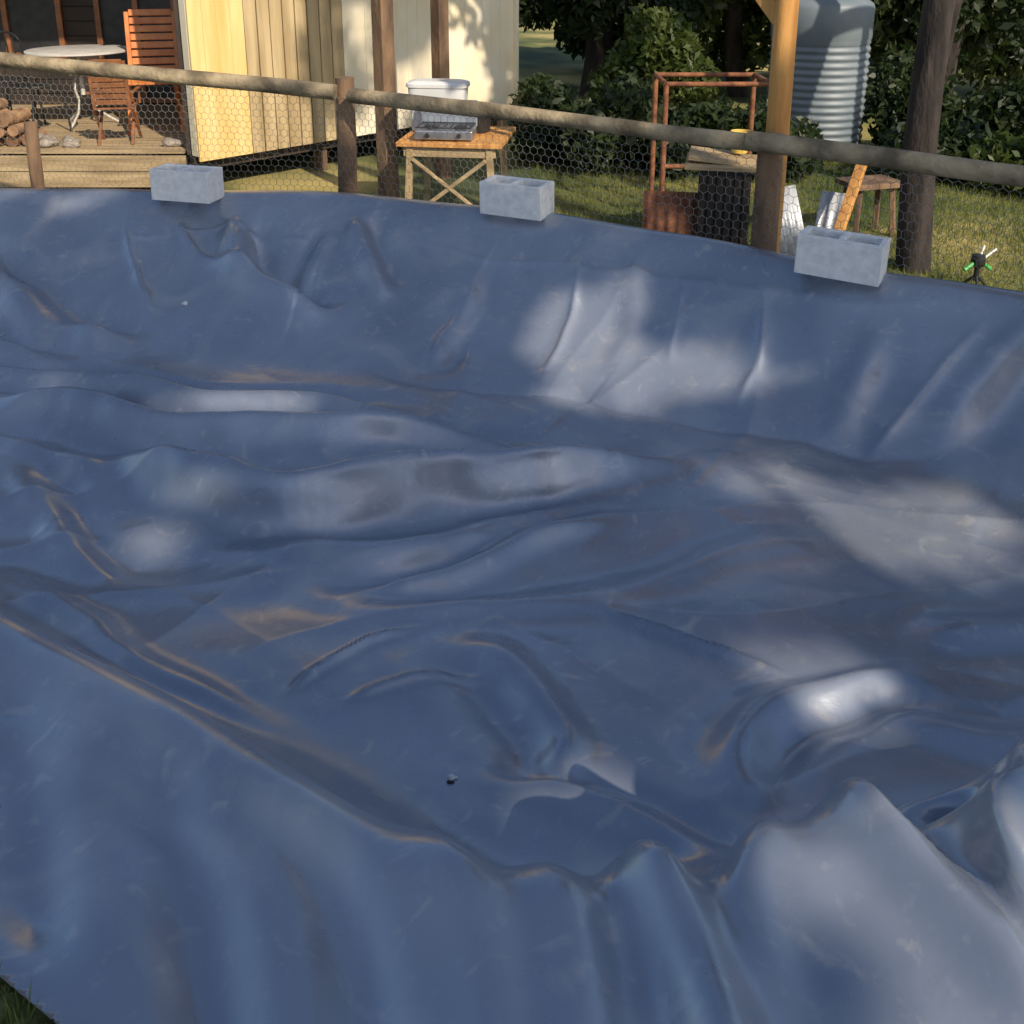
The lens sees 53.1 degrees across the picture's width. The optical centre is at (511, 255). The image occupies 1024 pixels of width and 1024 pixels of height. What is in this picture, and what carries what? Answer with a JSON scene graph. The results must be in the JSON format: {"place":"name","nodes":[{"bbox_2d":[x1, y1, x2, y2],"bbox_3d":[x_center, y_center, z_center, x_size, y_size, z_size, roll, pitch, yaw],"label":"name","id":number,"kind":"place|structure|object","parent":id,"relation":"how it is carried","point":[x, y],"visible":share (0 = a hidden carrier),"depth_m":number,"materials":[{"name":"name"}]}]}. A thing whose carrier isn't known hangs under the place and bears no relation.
{"place":"outdoors","nodes":[
{"label":"outdoors","id":0,"kind":"place"},
{"bbox_2d":[0,960,70,1023],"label":"grass","id":1,"kind":"structure","parent":0,"point":[10,1014],"depth_m":1.51,"materials":[{"name":"green plant"}]},
{"bbox_2d":[5,6,96,93],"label":"porch wall","id":2,"kind":"structure","parent":0,"point":[66,35],"depth_m":11.57,"materials":[{"name":"brown wood"}]},
{"bbox_2d":[0,0,176,104],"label":"porch boards","id":3,"kind":"object","parent":2,"relation":"attached to","point":[79,14],"depth_m":11.53,"materials":[{"name":"brown wood"}]},
{"bbox_2d":[0,20,1023,1023],"bbox_3d":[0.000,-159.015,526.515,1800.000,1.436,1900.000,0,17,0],"label":"ground","id":4,"kind":"structure","parent":0,"point":[537,50],"depth_m":9.78,"materials":[{"name":"green plant"}]},
{"bbox_2d":[0,105,186,187],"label":"timber deck","id":5,"kind":"structure","parent":4,"relation":"on","point":[123,145],"depth_m":9.10,"materials":[{"name":"brown wood"}]},
{"bbox_2d":[0,98,46,146],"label":"firewood pile","id":6,"kind":"object","parent":5,"relation":"on","point":[14,122],"visible":0.73,"depth_m":9.20,"materials":[{"name":"brown wood"}]},
{"bbox_2d":[1,68,46,123],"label":"metal chair","id":7,"kind":"object","parent":5,"relation":"on","point":[24,78],"visible":0.68,"depth_m":10.19,"materials":[{"name":"black paint"}]},
{"bbox_2d":[0,31,72,131],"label":"metal chair","id":8,"kind":"object","parent":5,"relation":"on","point":[23,85],"visible":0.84,"depth_m":9.53,"materials":[{"name":"black paint"}]},
{"bbox_2d":[39,133,57,139],"bbox_3d":[-4.250,-1.054,9.299,0.266,0.149,0.148,0,17,0],"label":"rock","id":9,"kind":"object","parent":5,"relation":"on","point":[41,135],"visible":0.2,"depth_m":9.28,"materials":[{"name":"grey stone"}]},
{"bbox_2d":[39,135,60,147],"bbox_3d":[-4.179,-1.020,9.213,0.166,0.135,0.184,16,23,42],"label":"rock","id":10,"kind":"object","parent":5,"relation":"on","point":[51,142],"visible":0.8,"depth_m":9.17,"materials":[{"name":"grey stone"}]},
{"bbox_2d":[62,140,80,147],"bbox_3d":[-3.951,-1.004,9.190,0.168,0.077,0.092,0,17,0],"label":"rock","id":11,"kind":"object","parent":5,"relation":"on","point":[70,143],"visible":0.91,"depth_m":9.16,"materials":[{"name":"grey stone"}]},
{"bbox_2d":[62,135,81,142],"bbox_3d":[-4.008,-1.046,9.314,0.162,0.116,0.135,-12,21,-35],"label":"rock","id":12,"kind":"object","parent":5,"relation":"on","point":[66,137],"visible":0.48,"depth_m":9.28,"materials":[{"name":"grey stone"}]},
{"bbox_2d":[24,44,131,128],"bbox_3d":[-4.300,-1.692,10.253,1.000,0.749,1.000,0,17,0],"label":"bistro table","id":13,"kind":"object","parent":5,"relation":"on","point":[78,51],"visible":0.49,"depth_m":10.10,"materials":[{"name":"white paint"}]},
{"bbox_2d":[86,59,142,145],"bbox_3d":[-3.611,-1.410,9.295,0.410,0.785,0.430,-3,17,-10],"label":"folding chair","id":14,"kind":"object","parent":5,"relation":"on","point":[94,88],"visible":0.85,"depth_m":9.15,"materials":[{"name":"brown wood"}]},
{"bbox_2d":[123,9,184,135],"bbox_3d":[-3.479,-1.790,9.931,0.520,1.145,0.627,-4,18,-14],"label":"folding chair","id":15,"kind":"object","parent":5,"relation":"on","point":[129,37],"visible":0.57,"depth_m":10.05,"materials":[{"name":"brown wood"}]},
{"bbox_2d":[162,137,183,147],"bbox_3d":[-3.050,-1.014,9.205,0.198,0.114,0.115,0,17,0],"label":"rock","id":16,"kind":"object","parent":5,"relation":"on","point":[171,141],"visible":0.94,"depth_m":9.18,"materials":[{"name":"grey stone"}]},
{"bbox_2d":[371,0,398,197],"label":"veranda post","id":17,"kind":"object","parent":4,"relation":"on","point":[382,19],"visible":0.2,"depth_m":8.41,"materials":[{"name":"brown wood"}]},
{"bbox_2d":[313,119,502,170],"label":"stumps","id":18,"kind":"object","parent":4,"relation":"on","point":[318,165],"visible":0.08,"depth_m":10.11,"materials":[{"name":"brown wood"}]},
{"bbox_2d":[430,0,450,179],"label":"veranda post","id":19,"kind":"object","parent":4,"relation":"on","point":[439,16],"visible":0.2,"depth_m":9.36,"materials":[{"name":"brown wood"}]},
{"bbox_2d":[396,126,515,204],"bbox_3d":[-0.419,-0.596,8.077,0.800,0.739,0.792,2,17,8],"label":"work table","id":20,"kind":"object","parent":4,"relation":"on","point":[468,151],"visible":0.61,"depth_m":7.68,"materials":[{"name":"brown wood"}]},
{"bbox_2d":[406,78,469,130],"bbox_3d":[-0.580,-1.192,8.085,0.488,0.392,0.254,2,17,8],"label":"plastic tub","id":21,"kind":"object","parent":20,"relation":"on","point":[447,88],"visible":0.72,"depth_m":7.94,"materials":[{"name":"white plastic"}]},
{"bbox_2d":[414,100,477,140],"bbox_3d":[-0.498,-1.031,7.752,0.440,0.258,0.340,2,17,6],"label":"camp stove","id":22,"kind":"object","parent":20,"relation":"on","point":[454,127],"visible":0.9,"depth_m":7.71,"materials":[{"name":"metal"}]},
{"bbox_2d":[477,118,489,132],"bbox_3d":[-0.204,-1.043,7.996,0.372,0.160,0.209,12,21,34],"label":"cooking pot","id":23,"kind":"object","parent":20,"relation":"on","point":[483,129],"visible":0.33,"depth_m":7.97,"materials":[{"name":"black paint"}]},
{"bbox_2d":[0,188,1023,1023],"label":"pond liner","id":24,"kind":"object","parent":4,"relation":"on","point":[652,600],"visible":0.99,"depth_m":3.27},
{"bbox_2d":[149,163,223,203],"bbox_3d":[-1.999,-0.448,6.304,0.390,0.190,0.190,5,18,13],"label":"concrete block","id":25,"kind":"object","parent":24,"relation":"on","point":[187,183],"depth_m":6.23,"materials":[{"name":"grey concrete"}]},
{"bbox_2d":[448,774,457,780],"bbox_3d":[-0.150,1.325,2.603,0.024,0.017,0.020,-11,20,-31],"label":"pebble","id":26,"kind":"object","parent":24,"relation":"on","point":[452,777],"visible":1,"depth_m":2.60,"materials":[{"name":"grey stone"}]},
{"bbox_2d":[479,175,553,220],"bbox_3d":[0.029,-0.339,5.917,0.390,0.190,0.190,8,21,26],"label":"concrete block","id":27,"kind":"object","parent":24,"relation":"on","point":[518,197],"depth_m":5.85,"materials":[{"name":"grey concrete"}]},
{"bbox_2d":[794,225,890,286],"bbox_3d":[1.562,-0.003,4.849,0.390,0.190,0.190,11,20,27],"label":"concrete block","id":28,"kind":"object","parent":24,"relation":"on","point":[848,256],"depth_m":4.78,"materials":[{"name":"grey concrete"}]},
{"bbox_2d":[0,52,1023,288],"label":"log rail fence","id":29,"kind":"object","parent":4,"relation":"on","point":[771,149],"visible":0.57,"depth_m":6.15,"materials":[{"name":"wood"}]},
{"bbox_2d":[506,72,580,165],"bbox_3d":[0.351,-1.358,10.263,0.867,0.956,1.205,0,17,0],"label":"shrub","id":30,"kind":"object","parent":4,"relation":"on","point":[547,91],"visible":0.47,"depth_m":10.07,"materials":[{"name":"green plant"}]},
{"bbox_2d":[557,70,662,174],"bbox_3d":[0.998,-1.246,9.898,1.169,1.046,1.046,0,17,0],"label":"shrub","id":31,"kind":"object","parent":4,"relation":"on","point":[620,100],"visible":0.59,"depth_m":9.72,"materials":[{"name":"green plant"}]},
{"bbox_2d":[519,0,723,65],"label":"gum tree","id":32,"kind":"object","parent":4,"relation":"on","point":[529,15],"visible":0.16,"depth_m":17.90,"materials":[{"name":"green plant"}]},
{"bbox_2d":[519,0,740,98],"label":"gum tree","id":33,"kind":"object","parent":4,"relation":"on","point":[590,21],"visible":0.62,"depth_m":12.48,"materials":[{"name":"green plant"}]},
{"bbox_2d":[585,3,730,109],"bbox_3d":[1.600,-1.993,11.328,1.615,1.622,1.291,6,18,19],"label":"shrub","id":34,"kind":"object","parent":4,"relation":"on","point":[653,44],"visible":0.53,"depth_m":10.95,"materials":[{"name":"green plant"}]},
{"bbox_2d":[642,191,697,235],"bbox_3d":[1.143,-0.211,7.332,0.420,0.500,0.020,3,0,10],"label":"corrugated sheet","id":35,"kind":"object","parent":4,"relation":"on","point":[647,218],"visible":0.57,"depth_m":7.33,"materials":[{"name":"metal"}]},
{"bbox_2d":[642,93,747,182],"bbox_3d":[1.776,-1.124,9.819,1.131,0.853,1.060,0,17,0],"label":"shrub","id":36,"kind":"object","parent":4,"relation":"on","point":[706,115],"visible":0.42,"depth_m":9.62,"materials":[{"name":"green plant"}]},
{"bbox_2d":[649,72,768,190],"bbox_3d":[1.610,-0.892,8.407,0.864,1.150,0.644,0,17,0],"label":"rusty pipe frame","id":37,"kind":"object","parent":4,"relation":"on","point":[753,84],"visible":0.58,"depth_m":8.51,"materials":[{"name":"metal"}]},
{"bbox_2d":[684,129,756,244],"bbox_3d":[1.491,-0.464,7.341,0.500,0.855,0.500,4,17,11],"label":"garden cabinet","id":38,"kind":"object","parent":4,"relation":"on","point":[720,206],"visible":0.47,"depth_m":7.15,"materials":[{"name":"black paint"}]},
{"bbox_2d":[689,0,771,97],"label":"gum tree","id":39,"kind":"object","parent":4,"relation":"on","point":[735,41],"visible":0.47,"depth_m":14.66,"materials":[{"name":"green plant"}]},
{"bbox_2d":[717,94,823,184],"bbox_3d":[2.400,-1.101,9.711,1.133,0.886,0.991,0,17,0],"label":"shrub","id":40,"kind":"object","parent":4,"relation":"on","point":[760,115],"visible":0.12,"depth_m":9.45,"materials":[{"name":"green plant"}]},
{"bbox_2d":[755,0,799,252],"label":"timber pergola","id":41,"kind":"object","parent":4,"relation":"on","point":[782,15],"visible":0.46,"depth_m":5.64,"materials":[{"name":"brown wood"}]},
{"bbox_2d":[780,185,803,255],"bbox_3d":[1.922,-0.192,7.086,0.260,0.580,0.021,-12,0,-33],"label":"corrugated sheet","id":42,"kind":"object","parent":4,"relation":"on","point":[794,232],"visible":0.32,"depth_m":7.10,"materials":[{"name":"silver metal"}]},
{"bbox_2d":[744,19,876,61],"bbox_3d":[6.510,-6.180,17.639,5.400,5.900,2.784,0,17,0],"label":"gum tree","id":43,"kind":"object","parent":4,"relation":"on","point":[872,54],"depth_m":18.73,"materials":[{"name":"green plant"}]},
{"bbox_2d":[765,0,874,159],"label":"water tank","id":44,"kind":"object","parent":4,"relation":"on","point":[832,57],"visible":0.62,"depth_m":10.20,"materials":[{"name":"silver metal"}]},
{"bbox_2d":[815,190,845,228],"bbox_3d":[2.256,-0.210,7.288,0.200,0.500,0.021,12,-3,33],"label":"corrugated sheet","id":45,"kind":"object","parent":4,"relation":"on","point":[827,206],"visible":0.42,"depth_m":7.30,"materials":[{"name":"silver metal"}]},
{"bbox_2d":[833,164,866,230],"bbox_3d":[2.270,-0.274,7.001,0.070,0.689,0.491,14,22,38],"label":"timber offcut","id":46,"kind":"object","parent":4,"relation":"on","point":[858,174],"visible":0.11,"depth_m":7.01,"materials":[{"name":"brown wood"}]},
{"bbox_2d":[835,174,899,236],"bbox_3d":[2.720,-0.366,7.835,0.420,0.442,0.300,-5,18,-16],"label":"garden stool","id":47,"kind":"object","parent":4,"relation":"on","point":[865,184],"visible":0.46,"depth_m":7.75,"materials":[{"name":"brown wood"}]},
{"bbox_2d":[862,42,971,145],"bbox_3d":[4.241,-1.548,10.511,1.316,1.246,1.112,0,17,0],"label":"shrub","id":48,"kind":"object","parent":4,"relation":"on","point":[888,107],"visible":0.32,"depth_m":10.42,"materials":[{"name":"green plant"}]},
{"bbox_2d":[895,0,954,273],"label":"gum tree","id":49,"kind":"object","parent":4,"relation":"on","point":[922,125],"visible":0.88,"depth_m":6.71,"materials":[{"name":"brown plant"}]},
{"bbox_2d":[867,109,993,185],"bbox_3d":[3.953,-1.032,9.691,1.159,0.752,0.882,4,18,14],"label":"shrub","id":50,"kind":"object","parent":4,"relation":"on","point":[953,141],"visible":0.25,"depth_m":9.49,"materials":[{"name":"green plant"}]},
{"bbox_2d":[870,0,1023,95],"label":"gum tree","id":51,"kind":"object","parent":4,"relation":"on","point":[896,23],"visible":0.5,"depth_m":12.53,"materials":[{"name":"green plant"}]},
{"bbox_2d":[946,0,962,67],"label":"gum tree","id":52,"kind":"object","parent":4,"relation":"on","point":[957,7],"visible":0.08,"depth_m":8.67,"materials":[{"name":"brown plant"}]},
{"bbox_2d":[963,245,996,285],"bbox_3d":[2.963,0.084,6.585,0.196,0.311,0.229,16,23,42],"label":"garden sprinkler","id":53,"kind":"object","parent":4,"relation":"on","point":[980,262],"visible":0.89,"depth_m":6.54,"materials":[{"name":"black paint"}]},
{"bbox_2d":[952,73,1023,150],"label":"shrub","id":54,"kind":"object","parent":4,"relation":"on","point":[1004,111],"visible":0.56,"depth_m":9.99,"materials":[{"name":"green plant"}]},
{"bbox_2d":[956,4,1023,97],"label":"gum tree","id":55,"kind":"object","parent":4,"relation":"on","point":[1007,56],"visible":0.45,"depth_m":13.81,"materials":[{"name":"green plant"}]},
{"bbox_2d":[959,131,1023,201],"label":"shrub","id":56,"kind":"object","parent":4,"relation":"on","point":[1007,150],"visible":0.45,"depth_m":9.10,"materials":[{"name":"green plant"}]},
{"bbox_2d":[529,145,1023,290],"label":"grass","id":57,"kind":"structure","parent":0,"point":[840,190],"depth_m":8.58,"materials":[{"name":"green plant"}]},
{"label":"floor","id":58,"kind":"structure","parent":0,"visible":0},
{"bbox_2d":[173,0,191,154],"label":"porch side wall","id":59,"kind":"structure","parent":58,"relation":"on","point":[180,60],"depth_m":8.85,"materials":[{"name":"grey wood"}]},
{"bbox_2d":[0,0,68,57],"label":"window frame","id":60,"kind":"object","parent":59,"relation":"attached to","point":[59,20],"visible":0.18,"depth_m":11.32,"materials":[{"name":"brown wood"}]},
{"bbox_2d":[0,0,59,51],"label":"window glass","id":61,"kind":"object","parent":60,"relation":"in","point":[33,23],"depth_m":11.35,"materials":[{"name":"glass"}]},
{"bbox_2d":[93,0,179,102],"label":"door frame","id":62,"kind":"object","parent":59,"relation":"attached to","point":[98,21],"visible":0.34,"depth_m":11.37,"materials":[{"name":"brown wood"}]},
{"bbox_2d":[99,0,175,96],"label":"door glass","id":63,"kind":"object","parent":62,"relation":"in","point":[112,18],"visible":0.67,"depth_m":11.36,"materials":[{"name":"glass"}]},
{"bbox_2d":[178,0,311,156],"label":"trim","id":64,"kind":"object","parent":58,"relation":"on","point":[184,33],"visible":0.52,"depth_m":8.81,"materials":[{"name":"white wood"}]},
{"bbox_2d":[185,0,252,161],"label":"golden boards","id":65,"kind":"object","parent":64,"relation":"attached to","point":[216,37],"visible":0.94,"depth_m":8.96,"materials":[{"name":"yellow wood"}]},
{"bbox_2d":[242,0,343,152],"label":"tan boards","id":66,"kind":"object","parent":64,"relation":"attached to","point":[317,52],"visible":0.76,"depth_m":9.49,"materials":[{"name":"beige wood"}]},
{"bbox_2d":[341,0,512,135],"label":"cream boards","id":67,"kind":"object","parent":64,"relation":"attached to","point":[481,46],"visible":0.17,"depth_m":10.67,"materials":[{"name":"beige wood"}]},
{"bbox_2d":[513,0,518,98],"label":"corner board","id":68,"kind":"object","parent":64,"relation":"attached to","point":[515,43],"depth_m":11.53,"materials":[{"name":"white wood"}]},
{"bbox_2d":[189,119,496,166],"bbox_3d":[-1.462,-1.247,10.476,0.090,0.130,3.997,15,23,41],"label":"bearer","id":69,"kind":"object","parent":58,"relation":"on","point":[263,155],"visible":0.29,"depth_m":9.67,"materials":[{"name":"brown wood"}]}
]}

